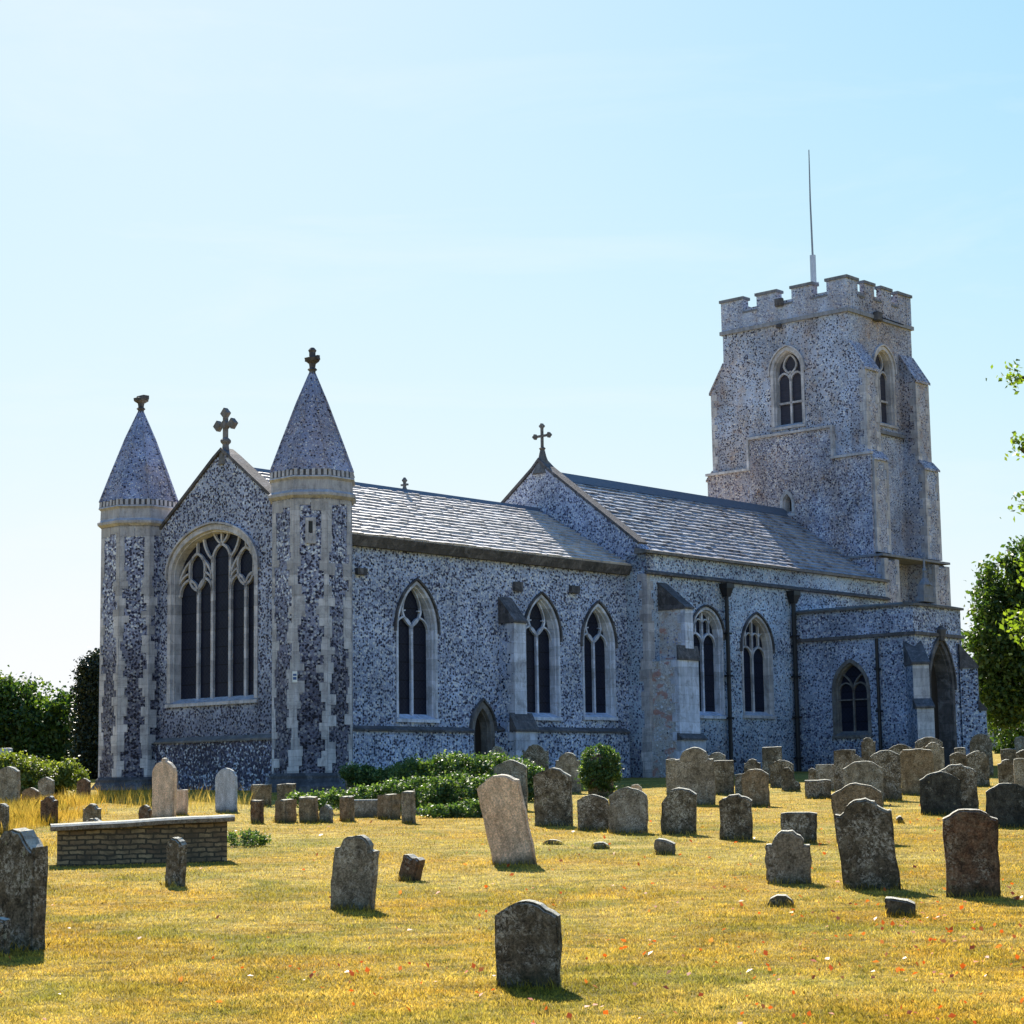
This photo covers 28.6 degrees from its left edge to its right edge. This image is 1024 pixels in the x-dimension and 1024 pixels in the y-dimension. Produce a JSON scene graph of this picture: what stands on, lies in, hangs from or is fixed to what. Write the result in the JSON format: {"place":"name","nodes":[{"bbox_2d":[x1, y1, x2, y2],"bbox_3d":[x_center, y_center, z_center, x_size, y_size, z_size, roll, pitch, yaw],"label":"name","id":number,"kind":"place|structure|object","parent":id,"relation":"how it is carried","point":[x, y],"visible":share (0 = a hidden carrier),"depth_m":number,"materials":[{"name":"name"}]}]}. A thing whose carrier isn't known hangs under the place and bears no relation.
{"place":"outdoors","nodes":[
{"label":"outdoors","id":0,"kind":"place"},
{"bbox_2d":[0,782,274,856],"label":"tall dry grass","id":1,"kind":"structure","parent":0,"point":[20,819],"depth_m":44.34,"materials":[{"name":"plant"}]},
{"bbox_2d":[0,751,1023,1023],"bbox_3d":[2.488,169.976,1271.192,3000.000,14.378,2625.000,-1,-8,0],"label":"ground","id":2,"kind":"structure","parent":0,"point":[658,795],"depth_m":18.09,"materials":[{"name":"plant"}]},
{"bbox_2d":[0,803,8,830],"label":"gravestone","id":3,"kind":"object","parent":2,"relation":"on","point":[4,812],"visible":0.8,"depth_m":34.37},
{"bbox_2d":[0,917,10,956],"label":"gravestone","id":4,"kind":"object","parent":2,"relation":"on","point":[5,927],"visible":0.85,"depth_m":14.90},
{"bbox_2d":[0,766,20,804],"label":"gravestone","id":5,"kind":"object","parent":2,"relation":"on","point":[10,784],"visible":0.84,"depth_m":47.17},
{"bbox_2d":[0,827,47,950],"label":"gravestone","id":6,"kind":"object","parent":2,"relation":"on","point":[23,872],"visible":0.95,"depth_m":15.37,"materials":[{"name":"stone"}]},
{"bbox_2d":[22,787,38,803],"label":"gravestone","id":7,"kind":"object","parent":2,"relation":"on","point":[32,792],"visible":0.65,"depth_m":47.94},
{"bbox_2d":[0,665,70,759],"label":"broadleaf tree","id":8,"kind":"object","parent":2,"relation":"on","point":[18,699],"visible":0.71,"depth_m":96.35,"materials":[{"name":"green plant"}]},
{"bbox_2d":[0,747,90,796],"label":"ivy shrub","id":9,"kind":"object","parent":2,"relation":"on","point":[33,770],"visible":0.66,"depth_m":53.80,"materials":[{"name":"green plant"}]},
{"bbox_2d":[38,777,54,798],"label":"gravestone","id":10,"kind":"object","parent":2,"relation":"on","point":[46,785],"visible":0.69,"depth_m":49.87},
{"bbox_2d":[15,685,79,762],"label":"broadleaf tree","id":11,"kind":"object","parent":2,"relation":"on","point":[54,746],"visible":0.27,"depth_m":95.62,"materials":[{"name":"green plant"}]},
{"bbox_2d":[40,796,57,823],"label":"gravestone","id":12,"kind":"object","parent":2,"relation":"on","point":[49,805],"visible":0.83,"depth_m":37.82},
{"bbox_2d":[64,647,99,778],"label":"yew tree","id":13,"kind":"object","parent":2,"relation":"on","point":[85,733],"visible":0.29,"depth_m":78.87,"materials":[{"name":"green plant"}]},
{"bbox_2d":[76,778,90,797],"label":"gravestone","id":14,"kind":"object","parent":2,"relation":"on","point":[83,785],"visible":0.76,"depth_m":51.15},
{"bbox_2d":[83,803,101,821],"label":"gravestone","id":15,"kind":"object","parent":2,"relation":"on","point":[92,810],"visible":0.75,"depth_m":36.94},
{"bbox_2d":[50,814,234,865],"bbox_3d":[-4.780,4.332,25.895,2.300,0.804,0.990,1,-8,-14],"label":"chest tomb","id":16,"kind":"object","parent":2,"relation":"on","point":[133,841],"visible":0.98,"depth_m":25.51,"materials":[{"name":"brick"}]},
{"bbox_2d":[138,805,151,818],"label":"gravestone","id":17,"kind":"object","parent":2,"relation":"on","point":[145,811],"visible":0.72,"depth_m":36.91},
{"bbox_2d":[152,758,176,817],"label":"gravestone","id":18,"kind":"object","parent":2,"relation":"on","point":[164,787],"visible":0.84,"depth_m":39.38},
{"bbox_2d":[165,837,186,886],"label":"gravestone","id":19,"kind":"object","parent":2,"relation":"on","point":[176,860],"visible":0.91,"depth_m":21.57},
{"bbox_2d":[176,789,187,814],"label":"gravestone","id":20,"kind":"object","parent":2,"relation":"on","point":[182,801],"visible":0.66,"depth_m":41.36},
{"bbox_2d":[215,768,237,811],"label":"gravestone","id":21,"kind":"object","parent":2,"relation":"on","point":[226,788],"visible":0.88,"depth_m":42.57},
{"bbox_2d":[227,824,273,845],"bbox_3d":[-3.913,4.712,29.245,0.848,0.327,0.656,-1,-8,0],"label":"weed tuft","id":22,"kind":"object","parent":2,"relation":"on","point":[252,836],"visible":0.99,"depth_m":29.16,"materials":[{"name":"green plant"}]},
{"bbox_2d":[250,800,263,822],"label":"gravestone","id":23,"kind":"object","parent":2,"relation":"on","point":[257,810],"visible":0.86,"depth_m":36.81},
{"bbox_2d":[251,784,271,805],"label":"gravestone","id":24,"kind":"object","parent":2,"relation":"on","point":[262,792],"visible":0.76,"depth_m":45.63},
{"bbox_2d":[274,799,296,822],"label":"gravestone","id":25,"kind":"object","parent":2,"relation":"on","point":[285,810],"visible":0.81,"depth_m":36.98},
{"bbox_2d":[277,783,295,799],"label":"gravestone","id":26,"kind":"object","parent":2,"relation":"on","point":[286,789],"visible":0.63,"depth_m":46.35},
{"bbox_2d":[299,796,318,822],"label":"gravestone","id":27,"kind":"object","parent":2,"relation":"on","point":[308,807],"visible":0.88,"depth_m":36.78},
{"bbox_2d":[319,805,333,822],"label":"gravestone","id":28,"kind":"object","parent":2,"relation":"on","point":[326,812],"visible":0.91,"depth_m":36.69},
{"bbox_2d":[339,796,354,820],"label":"gravestone","id":29,"kind":"object","parent":2,"relation":"on","point":[346,807],"visible":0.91,"depth_m":37.16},
{"bbox_2d":[330,835,379,910],"bbox_3d":[-1.453,3.416,18.445,0.440,0.900,0.142,0,-9,22],"label":"gravestone","id":30,"kind":"object","parent":2,"relation":"on","point":[355,870],"visible":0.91,"depth_m":18.41,"materials":[{"name":"stone"}]},
{"bbox_2d":[338,761,379,797],"bbox_3d":[-3.746,6.835,50.498,1.303,1.130,0.697,-1,-8,0],"label":"bush","id":31,"kind":"object","parent":2,"relation":"on","point":[360,775],"visible":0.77,"depth_m":50.41,"materials":[{"name":"green plant"}]},
{"bbox_2d":[354,799,377,816],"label":"gravestone","id":32,"kind":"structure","parent":2,"relation":"on","point":[366,808],"depth_m":38.79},
{"bbox_2d":[377,794,400,818],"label":"gravestone","id":33,"kind":"object","parent":2,"relation":"on","point":[389,804],"visible":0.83,"depth_m":37.85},
{"bbox_2d":[285,770,496,810],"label":"ivy bank","id":34,"kind":"structure","parent":2,"relation":"on","point":[442,790],"depth_m":40.36,"materials":[{"name":"green plant"}]},
{"bbox_2d":[371,763,414,785],"bbox_3d":[-2.937,6.810,50.105,1.046,1.072,0.751,3,-9,-26],"label":"bush","id":35,"kind":"object","parent":2,"relation":"on","point":[381,775],"visible":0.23,"depth_m":50.01,"materials":[{"name":"green plant"}]},
{"bbox_2d":[401,791,415,822],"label":"gravestone","id":36,"kind":"object","parent":2,"relation":"on","point":[408,805],"visible":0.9,"depth_m":35.90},
{"bbox_2d":[398,854,424,880],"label":"gravestone","id":37,"kind":"object","parent":2,"relation":"on","point":[412,866],"visible":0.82,"depth_m":21.88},
{"bbox_2d":[416,797,482,817],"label":"ivy bank","id":38,"kind":"structure","parent":2,"relation":"on","point":[472,808],"depth_m":38.00,"materials":[{"name":"green plant"}]},
{"bbox_2d":[385,747,549,800],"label":"ivy bank","id":39,"kind":"structure","parent":2,"relation":"on","point":[473,766],"depth_m":46.41,"materials":[{"name":"green plant"}]},
{"bbox_2d":[488,746,507,764],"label":"gravestone","id":40,"kind":"object","parent":2,"relation":"on","point":[498,749],"visible":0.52,"depth_m":55.25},
{"bbox_2d":[477,774,536,864],"bbox_3d":[-0.051,3.847,24.432,0.565,1.312,0.121,-15,-8,20],"label":"gravestone","id":41,"kind":"object","parent":2,"relation":"on","point":[504,815],"visible":0.88,"depth_m":24.38,"materials":[{"name":"stone"}]},
{"bbox_2d":[494,760,527,809],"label":"gravestone","id":42,"kind":"object","parent":2,"relation":"on","point":[515,769],"visible":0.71,"depth_m":41.07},
{"bbox_2d":[0,804,1023,1023],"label":"fallen leaves","id":43,"kind":"object","parent":2,"relation":"on","point":[898,969],"visible":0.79,"depth_m":14.01,"materials":[{"name":"orange plant"}]},
{"bbox_2d":[495,899,562,988],"bbox_3d":[0.107,2.829,12.654,0.427,0.756,0.105,-3,-9,17],"label":"gravestone","id":44,"kind":"object","parent":2,"relation":"on","point":[528,939],"visible":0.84,"depth_m":12.62,"materials":[{"name":"stone"}]},
{"bbox_2d":[522,744,548,770],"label":"gravestone","id":45,"kind":"object","parent":2,"relation":"on","point":[537,754],"visible":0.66,"depth_m":54.66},
{"bbox_2d":[91,274,987,792],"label":"church","id":46,"kind":"structure","parent":2,"relation":"on","point":[305,612],"depth_m":67.59,"materials":[{"name":"stone"}]},
{"bbox_2d":[164,521,259,707],"bbox_3d":[-9.050,3.091,61.261,4.430,5.611,0.460,-8,-10,41],"label":"east window","id":47,"kind":"structure","parent":46,"relation":"in","point":[211,573],"depth_m":61.56,"materials":[{"name":"glass"}]},
{"bbox_2d":[394,578,440,722],"bbox_3d":[-2.999,4.218,61.297,0.420,4.411,1.940,-8,-10,41],"label":"chancel window","id":48,"kind":"structure","parent":46,"relation":"in","point":[416,619],"depth_m":61.56,"materials":[{"name":"black glass"}]},
{"bbox_2d":[469,698,497,756],"bbox_3d":[-1.027,7.333,63.060,0.460,2.964,1.250,-8,-10,41],"label":"priest door","id":49,"kind":"structure","parent":46,"relation":"in","point":[483,720],"depth_m":63.30,"materials":[{"name":"grey wood"}]},
{"bbox_2d":[524,591,562,720],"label":"chancel window","id":50,"kind":"structure","parent":46,"relation":"in","point":[544,634],"depth_m":65.90,"materials":[{"name":"black glass"}]},
{"bbox_2d":[580,600,617,720],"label":"chancel window","id":51,"kind":"structure","parent":46,"relation":"in","point":[598,638],"depth_m":68.01,"materials":[{"name":"black glass"}]},
{"bbox_2d":[693,604,726,718],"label":"nave window","id":52,"kind":"structure","parent":46,"relation":"in","point":[708,625],"depth_m":71.16,"materials":[{"name":"black glass"}]},
{"bbox_2d":[740,612,775,718],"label":"nave window","id":53,"kind":"structure","parent":46,"relation":"in","point":[757,645],"depth_m":73.32,"materials":[{"name":"glass"}]},
{"bbox_2d":[768,345,805,430],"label":"belfry window","id":54,"kind":"structure","parent":46,"relation":"in","point":[786,367],"depth_m":84.39,"materials":[{"name":"stone"}]},
{"bbox_2d":[780,490,795,515],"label":"tower window","id":55,"kind":"structure","parent":46,"relation":"in","point":[787,502],"depth_m":83.55,"materials":[{"name":"stone"}]},
{"bbox_2d":[808,150,818,282],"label":"flagpole","id":56,"kind":"object","parent":46,"relation":"on","point":[813,267],"visible":0.56,"depth_m":87.22,"materials":[{"name":"grey metal"}]},
{"bbox_2d":[832,659,872,738],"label":"porch window","id":57,"kind":"structure","parent":46,"relation":"in","point":[851,699],"depth_m":73.14,"materials":[{"name":"black glass"}]},
{"bbox_2d":[872,344,898,428],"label":"belfry window","id":58,"kind":"structure","parent":46,"relation":"in","point":[883,356],"depth_m":84.50,"materials":[{"name":"stone"}]},
{"bbox_2d":[929,637,956,766],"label":"porch doorway","id":59,"kind":"structure","parent":46,"relation":"in","point":[942,673],"depth_m":72.98,"materials":[{"name":"stone"}]},
{"bbox_2d":[533,767,572,825],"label":"gravestone","id":60,"kind":"object","parent":2,"relation":"on","point":[553,802],"visible":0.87,"depth_m":34.04,"materials":[{"name":"stone"}]},
{"bbox_2d":[555,752,580,793],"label":"gravestone","id":61,"kind":"object","parent":2,"relation":"on","point":[568,762],"visible":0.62,"depth_m":51.74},
{"bbox_2d":[577,794,608,830],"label":"gravestone","id":62,"kind":"object","parent":2,"relation":"on","point":[592,810],"visible":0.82,"depth_m":32.38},
{"bbox_2d":[574,743,623,796],"bbox_3d":[2.123,6.357,48.835,1.234,1.542,0.934,-1,-8,0],"label":"bush","id":63,"kind":"object","parent":2,"relation":"on","point":[601,772],"visible":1,"depth_m":48.67,"materials":[{"name":"green plant"}]},
{"bbox_2d":[591,842,609,848],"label":"gravestone","id":64,"kind":"object","parent":2,"relation":"on","point":[599,844],"visible":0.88,"depth_m":27.28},
{"bbox_2d":[608,787,648,832],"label":"gravestone","id":65,"kind":"object","parent":2,"relation":"on","point":[628,808],"visible":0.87,"depth_m":31.35,"materials":[{"name":"stone"}]},
{"bbox_2d":[654,838,675,854],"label":"gravestone","id":66,"kind":"object","parent":2,"relation":"on","point":[661,845],"visible":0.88,"depth_m":25.84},
{"bbox_2d":[666,759,675,794],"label":"gravestone","id":67,"kind":"object","parent":2,"relation":"on","point":[670,775],"visible":0.57,"depth_m":49.41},
{"bbox_2d":[660,787,696,834],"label":"gravestone","id":68,"kind":"object","parent":2,"relation":"on","point":[679,809],"visible":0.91,"depth_m":30.67,"materials":[{"name":"stone"}]},
{"bbox_2d":[675,747,715,804],"bbox_3d":[3.907,5.727,42.748,0.860,1.436,0.137,-3,-6,14],"label":"gravestone","id":69,"kind":"object","parent":2,"relation":"on","point":[694,768],"visible":0.8,"depth_m":42.69,"materials":[{"name":"stone"}]},
{"bbox_2d":[708,752,725,760],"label":"gravestone","id":70,"kind":"object","parent":2,"relation":"on","point":[715,756],"visible":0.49,"depth_m":57.61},
{"bbox_2d":[714,760,733,794],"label":"gravestone","id":71,"kind":"object","parent":2,"relation":"on","point":[724,775],"visible":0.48,"depth_m":48.83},
{"bbox_2d":[719,794,752,839],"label":"gravestone","id":72,"kind":"object","parent":2,"relation":"on","point":[736,818],"visible":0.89,"depth_m":29.07,"materials":[{"name":"stone"}]},
{"bbox_2d":[734,774,741,794],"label":"gravestone","id":73,"kind":"object","parent":2,"relation":"on","point":[738,783],"visible":0.58,"depth_m":48.66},
{"bbox_2d":[744,759,760,772],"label":"gravestone","id":74,"kind":"object","parent":2,"relation":"on","point":[752,764],"visible":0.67,"depth_m":57.05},
{"bbox_2d":[741,769,769,805],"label":"gravestone","id":75,"kind":"object","parent":2,"relation":"on","point":[755,785],"visible":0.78,"depth_m":41.41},
{"bbox_2d":[762,746,781,782],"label":"gravestone","id":76,"kind":"object","parent":2,"relation":"on","point":[770,755],"visible":0.53,"depth_m":58.97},
{"bbox_2d":[768,894,793,906],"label":"gravestone","id":77,"kind":"object","parent":2,"relation":"on","point":[783,898],"visible":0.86,"depth_m":18.08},
{"bbox_2d":[769,760,793,787],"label":"gravestone","id":78,"kind":"object","parent":2,"relation":"on","point":[777,767],"visible":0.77,"depth_m":53.95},
{"bbox_2d":[764,830,811,883],"bbox_3d":[2.864,3.675,20.775,0.488,0.761,0.123,-2,-7,10],"label":"gravestone","id":79,"kind":"object","parent":2,"relation":"on","point":[788,855],"visible":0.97,"depth_m":20.73,"materials":[{"name":"stone"}]},
{"bbox_2d":[781,767,800,791],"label":"gravestone","id":80,"kind":"object","parent":2,"relation":"on","point":[789,781],"visible":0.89,"depth_m":50.80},
{"bbox_2d":[781,812,816,842],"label":"gravestone","id":81,"kind":"object","parent":2,"relation":"on","point":[803,824],"visible":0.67,"depth_m":27.95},
{"bbox_2d":[808,768,815,779],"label":"gravestone","id":82,"kind":"object","parent":2,"relation":"on","point":[812,774],"visible":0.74,"depth_m":54.81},
{"bbox_2d":[805,779,830,798],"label":"gravestone","id":83,"kind":"object","parent":2,"relation":"on","point":[816,789],"visible":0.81,"depth_m":45.42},
{"bbox_2d":[815,764,834,790],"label":"gravestone","id":84,"kind":"object","parent":2,"relation":"on","point":[824,771],"visible":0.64,"depth_m":50.99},
{"bbox_2d":[834,750,855,791],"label":"gravestone","id":85,"kind":"object","parent":2,"relation":"on","point":[843,759],"visible":0.6,"depth_m":48.65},
{"bbox_2d":[831,782,882,840],"bbox_3d":[4.809,4.274,27.801,0.712,1.048,0.118,-6,-9,9],"label":"gravestone","id":86,"kind":"object","parent":2,"relation":"on","point":[843,797],"visible":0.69,"depth_m":27.81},
{"bbox_2d":[843,761,883,803],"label":"gravestone","id":87,"kind":"object","parent":2,"relation":"on","point":[867,772],"visible":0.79,"depth_m":41.36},
{"bbox_2d":[834,797,900,889],"bbox_3d":[3.537,3.400,19.942,0.576,1.112,0.140,-7,-9,11],"label":"gravestone","id":88,"kind":"object","parent":2,"relation":"on","point":[864,828],"visible":0.91,"depth_m":19.89,"materials":[{"name":"stone"}]},
{"bbox_2d":[861,737,875,760],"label":"gravestone","id":89,"kind":"object","parent":2,"relation":"on","point":[868,747],"visible":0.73,"depth_m":61.42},
{"bbox_2d":[870,750,901,799],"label":"gravestone","id":90,"kind":"object","parent":2,"relation":"on","point":[888,761],"visible":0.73,"depth_m":43.53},
{"bbox_2d":[887,783,901,800],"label":"gravestone","id":91,"kind":"object","parent":2,"relation":"on","point":[892,792],"visible":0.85,"depth_m":43.44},
{"bbox_2d":[884,896,915,916],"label":"gravestone","id":92,"kind":"object","parent":2,"relation":"on","point":[893,904],"visible":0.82,"depth_m":16.99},
{"bbox_2d":[889,744,911,769],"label":"gravestone","id":93,"kind":"object","parent":2,"relation":"on","point":[898,748],"visible":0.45,"depth_m":57.80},
{"bbox_2d":[900,748,933,794],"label":"gravestone","id":94,"kind":"object","parent":2,"relation":"on","point":[916,765],"visible":0.69,"depth_m":46.84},
{"bbox_2d":[915,737,942,748],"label":"gravestone","id":95,"kind":"object","parent":2,"relation":"on","point":[922,742],"visible":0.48,"depth_m":60.43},
{"bbox_2d":[922,742,944,771],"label":"gravestone","id":96,"kind":"object","parent":2,"relation":"on","point":[938,755],"visible":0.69,"depth_m":54.49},
{"bbox_2d":[919,771,962,814],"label":"gravestone","id":97,"kind":"object","parent":2,"relation":"on","point":[940,791],"visible":0.87,"depth_m":36.21,"materials":[{"name":"stone"}]},
{"bbox_2d":[950,752,966,766],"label":"gravestone","id":98,"kind":"object","parent":2,"relation":"on","point":[957,758],"visible":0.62,"depth_m":52.93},
{"bbox_2d":[940,764,978,808],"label":"gravestone","id":99,"kind":"object","parent":2,"relation":"on","point":[966,776],"visible":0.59,"depth_m":37.57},
{"bbox_2d":[942,809,1000,896],"bbox_3d":[4.320,3.308,18.857,0.517,1.033,0.134,-2,-9,9],"label":"gravestone","id":100,"kind":"object","parent":2,"relation":"on","point":[970,843],"visible":0.9,"depth_m":18.81,"materials":[{"name":"stone"}]},
{"bbox_2d":[966,751,989,785],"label":"gravestone","id":101,"kind":"object","parent":2,"relation":"on","point":[978,762],"visible":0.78,"depth_m":52.65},
{"bbox_2d":[970,733,993,775],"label":"gravestone","id":102,"kind":"object","parent":2,"relation":"on","point":[981,742],"visible":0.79,"depth_m":62.80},
{"bbox_2d":[961,535,1023,739],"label":"broadleaf tree","id":103,"kind":"object","parent":2,"relation":"on","point":[1001,681],"visible":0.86,"depth_m":90.77,"materials":[{"name":"green plant"}]},
{"bbox_2d":[980,359,1023,655],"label":"maple tree","id":104,"kind":"object","parent":2,"relation":"on","point":[1019,380],"visible":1,"depth_m":45.51,"materials":[{"name":"green plant"}]},
{"bbox_2d":[986,783,1023,827],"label":"gravestone","id":105,"kind":"object","parent":2,"relation":"on","point":[1005,804],"visible":0.76,"depth_m":31.39,"materials":[{"name":"stone"}]},
{"bbox_2d":[987,721,1023,753],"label":"hedge","id":106,"kind":"object","parent":2,"relation":"on","point":[1006,742],"visible":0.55,"depth_m":111.74,"materials":[{"name":"green plant"}]},
{"bbox_2d":[997,759,1013,782],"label":"gravestone","id":107,"kind":"object","parent":2,"relation":"on","point":[1005,770],"visible":0.68,"depth_m":49.98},
{"bbox_2d":[1000,749,1015,763],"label":"gravestone","id":108,"kind":"object","parent":2,"relation":"on","point":[1010,754],"visible":0.41,"depth_m":59.10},
{"bbox_2d":[1013,758,1023,786],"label":"gravestone","id":109,"kind":"object","parent":2,"relation":"on","point":[1018,771],"visible":0.7,"depth_m":47.75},
{"bbox_2d":[1014,736,1023,752],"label":"gravestone","id":110,"kind":"object","parent":2,"relation":"on","point":[1018,743],"visible":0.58,"depth_m":63.85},
{"bbox_2d":[0,0,1023,713],"label":"sky","id":111,"kind":"structure","parent":0,"point":[486,223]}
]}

